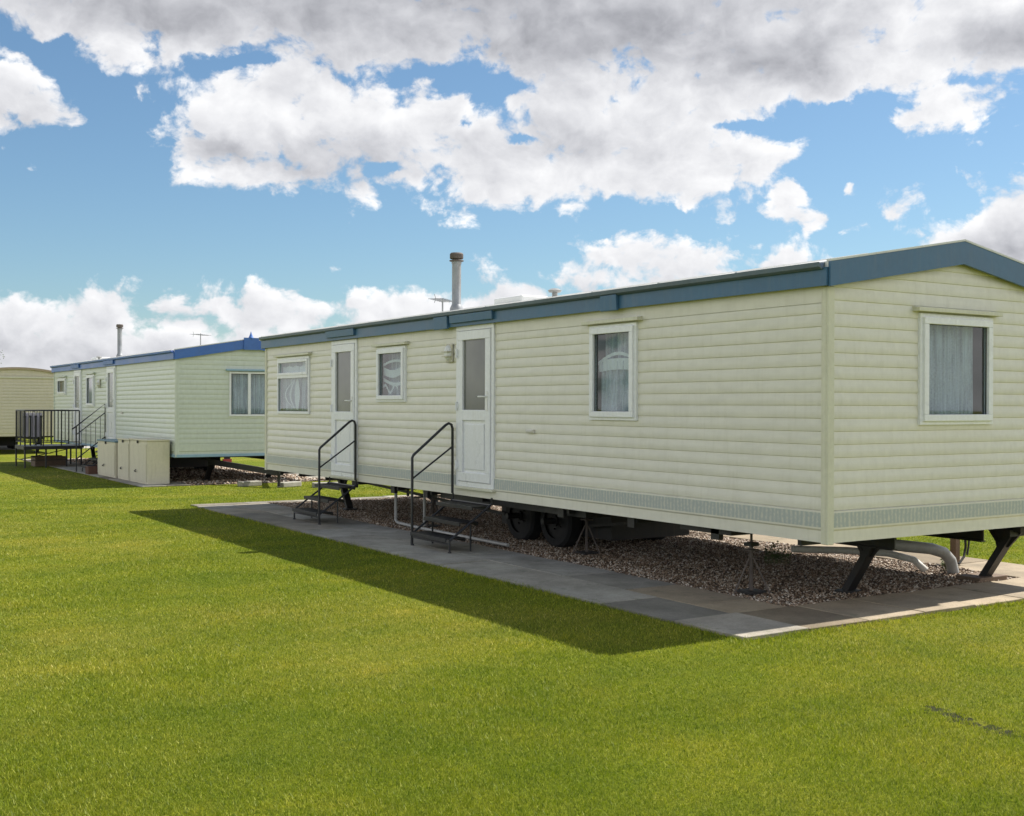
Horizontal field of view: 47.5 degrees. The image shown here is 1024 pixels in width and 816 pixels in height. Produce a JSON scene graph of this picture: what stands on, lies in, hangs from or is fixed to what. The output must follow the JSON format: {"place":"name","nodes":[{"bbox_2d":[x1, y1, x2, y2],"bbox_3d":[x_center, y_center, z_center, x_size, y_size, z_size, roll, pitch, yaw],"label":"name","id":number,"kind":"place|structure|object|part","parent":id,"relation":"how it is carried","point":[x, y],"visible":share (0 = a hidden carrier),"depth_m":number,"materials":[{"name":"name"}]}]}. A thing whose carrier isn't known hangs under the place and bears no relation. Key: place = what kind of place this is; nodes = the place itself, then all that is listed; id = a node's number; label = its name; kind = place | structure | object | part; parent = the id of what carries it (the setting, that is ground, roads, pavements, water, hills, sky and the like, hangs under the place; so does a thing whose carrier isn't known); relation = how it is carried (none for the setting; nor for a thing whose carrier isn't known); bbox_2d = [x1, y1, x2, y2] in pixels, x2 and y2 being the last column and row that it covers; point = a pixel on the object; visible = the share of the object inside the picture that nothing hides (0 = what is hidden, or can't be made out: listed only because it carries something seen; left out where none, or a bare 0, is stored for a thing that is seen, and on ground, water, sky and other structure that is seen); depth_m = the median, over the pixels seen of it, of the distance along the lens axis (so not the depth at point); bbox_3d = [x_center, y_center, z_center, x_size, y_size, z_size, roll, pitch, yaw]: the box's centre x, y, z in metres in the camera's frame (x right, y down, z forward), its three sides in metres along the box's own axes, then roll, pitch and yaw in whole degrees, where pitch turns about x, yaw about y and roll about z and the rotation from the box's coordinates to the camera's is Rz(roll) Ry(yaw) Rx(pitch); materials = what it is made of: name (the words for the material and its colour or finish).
{"place":"outdoors","nodes":[
{"label":"outdoors","id":0,"kind":"place"},
{"bbox_2d":[0,446,89,449],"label":"road","id":1,"kind":"structure","parent":0,"point":[3,448],"depth_m":43.30,"materials":[{"name":"grey asphalt"}]},
{"bbox_2d":[22,459,336,486],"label":"pavement","id":2,"kind":"structure","parent":0,"point":[70,467],"depth_m":25.48,"materials":[{"name":"concrete"}]},
{"bbox_2d":[72,404,105,471],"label":"steps","id":3,"kind":"structure","parent":2,"relation":"on","point":[90,459],"depth_m":27.76,"materials":[{"name":"black paint"}]},
{"bbox_2d":[85,466,97,473],"bbox_3d":[-9.537,1.428,26.843,0.500,0.170,0.320,0,0,-32],"label":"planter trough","id":4,"kind":"object","parent":2,"relation":"on","point":[91,469],"visible":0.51,"depth_m":26.66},
{"bbox_2d":[97,439,117,477],"bbox_3d":[-8.835,1.114,25.985,0.540,0.805,1.620,0,0,-32],"label":"storage locker","id":5,"kind":"object","parent":2,"relation":"on","point":[108,457],"visible":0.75,"depth_m":25.70,"materials":[{"name":"beige metal"}]},
{"bbox_3d":[-9.018,1.136,25.869,0.011,0.660,1.520,0,0,-32],"label":"door","id":6,"kind":"part","parent":5,"relation":"part of","materials":[{"name":"beige metal"}]},
{"bbox_2d":[117,438,129,480],"bbox_3d":[-8.081,1.084,24.829,0.510,0.875,0.980,0,0,-32],"label":"storage locker","id":7,"kind":"object","parent":2,"relation":"on","point":[123,458],"visible":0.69,"depth_m":24.68,"materials":[{"name":"beige metal"}]},
{"bbox_3d":[-8.251,1.106,24.721,0.011,0.730,0.880,0,0,-32],"label":"door","id":8,"kind":"part","parent":7,"relation":"part of","materials":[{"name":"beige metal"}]},
{"bbox_2d":[129,438,169,484],"bbox_3d":[-7.447,1.077,23.834,0.510,0.895,1.340,0,0,-32],"label":"storage locker","id":9,"kind":"object","parent":2,"relation":"on","point":[149,460],"visible":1,"depth_m":23.36,"materials":[{"name":"beige metal"}]},
{"bbox_3d":[-7.617,1.100,23.726,0.011,0.750,1.240,0,0,-32],"label":"door","id":10,"kind":"part","parent":9,"relation":"part of","materials":[{"name":"beige metal"}]},
{"bbox_2d":[0,437,1023,815],"bbox_3d":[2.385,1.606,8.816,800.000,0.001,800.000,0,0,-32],"label":"lawn","id":11,"kind":"structure","parent":0,"point":[6,461],"depth_m":6.75,"materials":[{"name":"green plant"}]},
{"bbox_2d":[0,367,53,451],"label":"static caravan","id":12,"kind":"object","parent":11,"relation":"on","point":[23,388],"visible":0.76,"depth_m":37.78,"materials":[{"name":"beige"}]},
{"bbox_2d":[31,455,65,466],"bbox_3d":[-12.190,1.389,30.655,0.780,0.261,0.600,0,0,-32],"label":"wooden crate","id":13,"kind":"object","parent":11,"relation":"on","point":[51,460],"visible":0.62,"depth_m":30.42,"materials":[{"name":"brown wood"}]},
{"bbox_2d":[15,410,82,467],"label":"raised deck","id":14,"kind":"structure","parent":11,"relation":"on","point":[29,425],"depth_m":29.81,"materials":[{"name":"black paint"}]},
{"bbox_2d":[238,480,261,486],"bbox_3d":[-5.222,1.505,23.178,0.450,0.100,0.180,0,0,-44],"label":"kerb block","id":15,"kind":"object","parent":11,"relation":"on","point":[248,483],"depth_m":23.07,"materials":[{"name":"concrete"}]},
{"bbox_2d":[277,481,300,487],"bbox_3d":[-4.393,1.507,22.994,0.180,0.100,0.500,0,0,35],"label":"kerb block","id":16,"kind":"object","parent":11,"relation":"on","point":[291,484],"depth_m":22.89,"materials":[{"name":"concrete"}]},
{"bbox_2d":[312,482,337,487],"bbox_3d":[-3.619,1.510,22.895,0.600,0.100,0.180,0,0,-21],"label":"kerb block","id":17,"kind":"object","parent":11,"relation":"on","point":[313,483],"depth_m":22.81,"materials":[{"name":"concrete"}]},
{"bbox_2d":[72,471,1021,637],"bbox_3d":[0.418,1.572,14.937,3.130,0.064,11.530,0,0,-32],"label":"gravel","id":18,"kind":"structure","parent":11,"relation":"on","point":[387,507],"depth_m":12.10,"materials":[{"name":"grey gravel"}]},
{"bbox_2d":[50,324,282,485],"bbox_3d":[-8.170,-0.265,28.416,3.300,3.601,13.615,0,0,-32],"label":"static caravan","id":19,"kind":"object","parent":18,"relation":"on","point":[200,406],"visible":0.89,"depth_m":24.15,"materials":[{"name":"beige"}]},
{"bbox_2d":[55,376,66,394],"bbox_3d":[-12.365,-0.626,32.420,0.425,0.522,1.220,0,0,-32],"label":"window","id":20,"kind":"structure","parent":19,"relation":"in","point":[61,382],"depth_m":32.55,"materials":[{"name":"white plastic"}]},
{"bbox_2d":[73,370,81,442],"bbox_3d":[-11.444,-0.038,30.662,0.139,1.920,0.860,0,0,-32],"label":"door","id":21,"kind":"structure","parent":19,"relation":"in","point":[77,381],"depth_m":30.60,"materials":[{"name":"white plastic"}]},
{"bbox_2d":[84,372,95,406],"bbox_3d":[-10.523,-0.465,29.528,0.425,0.862,0.960,0,0,-32],"label":"window","id":22,"kind":"structure","parent":19,"relation":"in","point":[90,379],"depth_m":29.71,"materials":[{"name":"white plastic"}]},
{"bbox_2d":[105,366,115,438],"bbox_3d":[-9.516,-0.062,27.663,0.109,1.870,0.830,0,0,-32],"label":"door","id":23,"kind":"structure","parent":19,"relation":"in","point":[110,378],"depth_m":27.63,"materials":[{"name":"white plastic"}]},
{"bbox_2d":[226,369,264,415],"bbox_3d":[-5.276,-0.314,24.366,1.560,0.972,0.425,0,0,-32],"label":"window","id":24,"kind":"structure","parent":19,"relation":"in","point":[246,389],"depth_m":24.10,"materials":[{"name":"white plastic"}]},
{"bbox_2d":[68,458,325,484],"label":"gravel","id":25,"kind":"structure","parent":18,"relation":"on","point":[190,475],"depth_m":25.79,"materials":[{"name":"grey gravel"}]},
{"bbox_2d":[424,494,445,526],"bbox_3d":[-1.038,1.313,15.315,0.307,0.500,0.290,0,0,17],"label":"axle stand","id":26,"kind":"object","parent":18,"relation":"on","point":[432,509],"visible":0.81,"depth_m":15.32,"materials":[{"name":"black paint"}]},
{"bbox_2d":[394,490,508,546],"bbox_3d":[-0.799,1.296,14.328,0.107,0.521,2.922,0,0,-31],"label":"drain pipe","id":27,"kind":"object","parent":18,"relation":"on","point":[440,531],"visible":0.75,"depth_m":14.74,"materials":[{"name":"grey plastic"}]},
{"bbox_2d":[572,518,599,554],"bbox_3d":[0.789,1.323,12.586,0.290,0.500,0.307,0,0,-32],"label":"axle stand","id":28,"kind":"object","parent":18,"relation":"on","point":[586,551],"visible":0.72,"depth_m":12.59,"materials":[{"name":"black paint"}]},
{"bbox_2d":[259,239,1023,593],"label":"static caravan","id":29,"kind":"object","parent":18,"relation":"on","point":[867,405],"visible":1,"depth_m":10.06,"materials":[{"name":"beige"}]},
{"bbox_2d":[273,352,311,413],"bbox_3d":[-3.210,-0.370,17.860,0.425,0.922,1.420,0,0,-32],"label":"window","id":30,"kind":"structure","parent":29,"relation":"in","point":[293,373],"depth_m":17.92,"materials":[{"name":"white plastic"}]},
{"bbox_2d":[329,339,357,479],"bbox_3d":[-2.341,0.017,16.186,0.139,1.920,0.860,0,0,-32],"label":"door","id":31,"kind":"structure","parent":29,"relation":"in","point":[344,353],"depth_m":16.17,"materials":[{"name":"white plastic"}]},
{"bbox_2d":[371,341,409,401],"bbox_3d":[-1.420,-0.459,15.051,0.425,0.762,0.960,0,0,-32],"label":"window","id":32,"kind":"structure","parent":29,"relation":"in","point":[391,362],"depth_m":15.10,"materials":[{"name":"white plastic"}]},
{"bbox_2d":[454,323,495,492],"bbox_3d":[-0.426,-0.006,13.179,0.139,1.870,0.850,0,0,-32],"label":"door","id":33,"kind":"structure","parent":29,"relation":"in","point":[475,351],"depth_m":13.15,"materials":[{"name":"white plastic"}]},
{"bbox_2d":[581,316,642,420],"bbox_3d":[1.086,-0.364,11.117,0.425,0.962,0.870,0,0,-32],"label":"window","id":34,"kind":"structure","parent":29,"relation":"in","point":[613,348],"depth_m":11.14,"materials":[{"name":"white plastic"}]},
{"bbox_2d":[912,306,1002,424],"bbox_3d":[3.582,-0.339,9.734,1.080,0.952,0.425,0,0,-32],"label":"window","id":35,"kind":"structure","parent":29,"relation":"in","point":[955,356],"depth_m":9.70,"materials":[{"name":"white plastic"}]},
{"bbox_2d":[734,534,770,594],"bbox_3d":[2.033,1.332,9.964,0.290,0.500,0.307,0,0,-32],"label":"axle stand","id":36,"kind":"object","parent":18,"relation":"on","point":[750,589],"visible":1,"depth_m":9.97,"materials":[{"name":"metal"}]},
{"bbox_2d":[763,540,791,563],"bbox_3d":[2.705,1.467,11.871,0.285,0.227,0.274,0,0,15],"label":"weed","id":37,"kind":"object","parent":18,"relation":"on","point":[772,555],"visible":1,"depth_m":11.86,"materials":[{"name":"green plant"}]},
{"bbox_2d":[791,545,927,571],"bbox_3d":[3.401,1.479,11.429,1.321,0.260,0.149,0,0,2],"label":"waste pipe","id":38,"kind":"object","parent":18,"relation":"on","point":[919,564],"visible":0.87,"depth_m":11.40,"materials":[{"name":"plastic"}]},
{"bbox_2d":[836,539,958,573],"bbox_3d":[3.657,1.375,10.999,1.365,0.448,0.155,0,0,-18],"label":"waste pipe","id":39,"kind":"object","parent":18,"relation":"on","point":[946,556],"visible":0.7,"depth_m":11.04,"materials":[{"name":"grey plastic"}]},
{"bbox_2d":[940,559,946,569],"bbox_3d":[4.262,1.521,11.371,0.172,0.129,0.161,0,0,13],"label":"weed","id":40,"kind":"object","parent":18,"relation":"on","point":[941,563],"visible":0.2,"depth_m":11.37,"materials":[{"name":"green plant"}]},
{"bbox_2d":[0,0,1023,369],"label":"sky","id":41,"kind":"structure","parent":0,"point":[171,170],"materials":[{"name":"blue"}]},
{"bbox_2d":[192,494,1023,639],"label":"pavement","id":42,"kind":"structure","parent":0,"point":[727,615],"depth_m":10.24,"materials":[{"name":"concrete"}]},
{"bbox_2d":[292,420,356,524],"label":"steps","id":43,"kind":"structure","parent":42,"relation":"on","point":[312,511],"depth_m":15.77,"materials":[{"name":"black paint"}]},
{"bbox_2d":[410,422,492,553],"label":"steps","id":44,"kind":"structure","parent":42,"relation":"on","point":[432,536],"depth_m":13.15,"materials":[{"name":"black paint"}]},
{"bbox_2d":[950,539,969,564],"bbox_3d":[4.608,1.326,11.884,0.466,0.560,0.156,0,0,-40],"label":"water tap post","id":45,"kind":"object","parent":42,"relation":"on","point":[955,547],"visible":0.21,"depth_m":11.82,"materials":[{"name":"brown wood"}]},
{"bbox_2d":[956,572,1006,582],"bbox_3d":[4.340,1.567,10.773,0.400,0.045,0.260,0,0,-32],"label":"timber pad","id":46,"kind":"object","parent":42,"relation":"on","point":[975,577],"visible":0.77,"depth_m":10.69,"materials":[{"name":"beige wood"}]}
]}

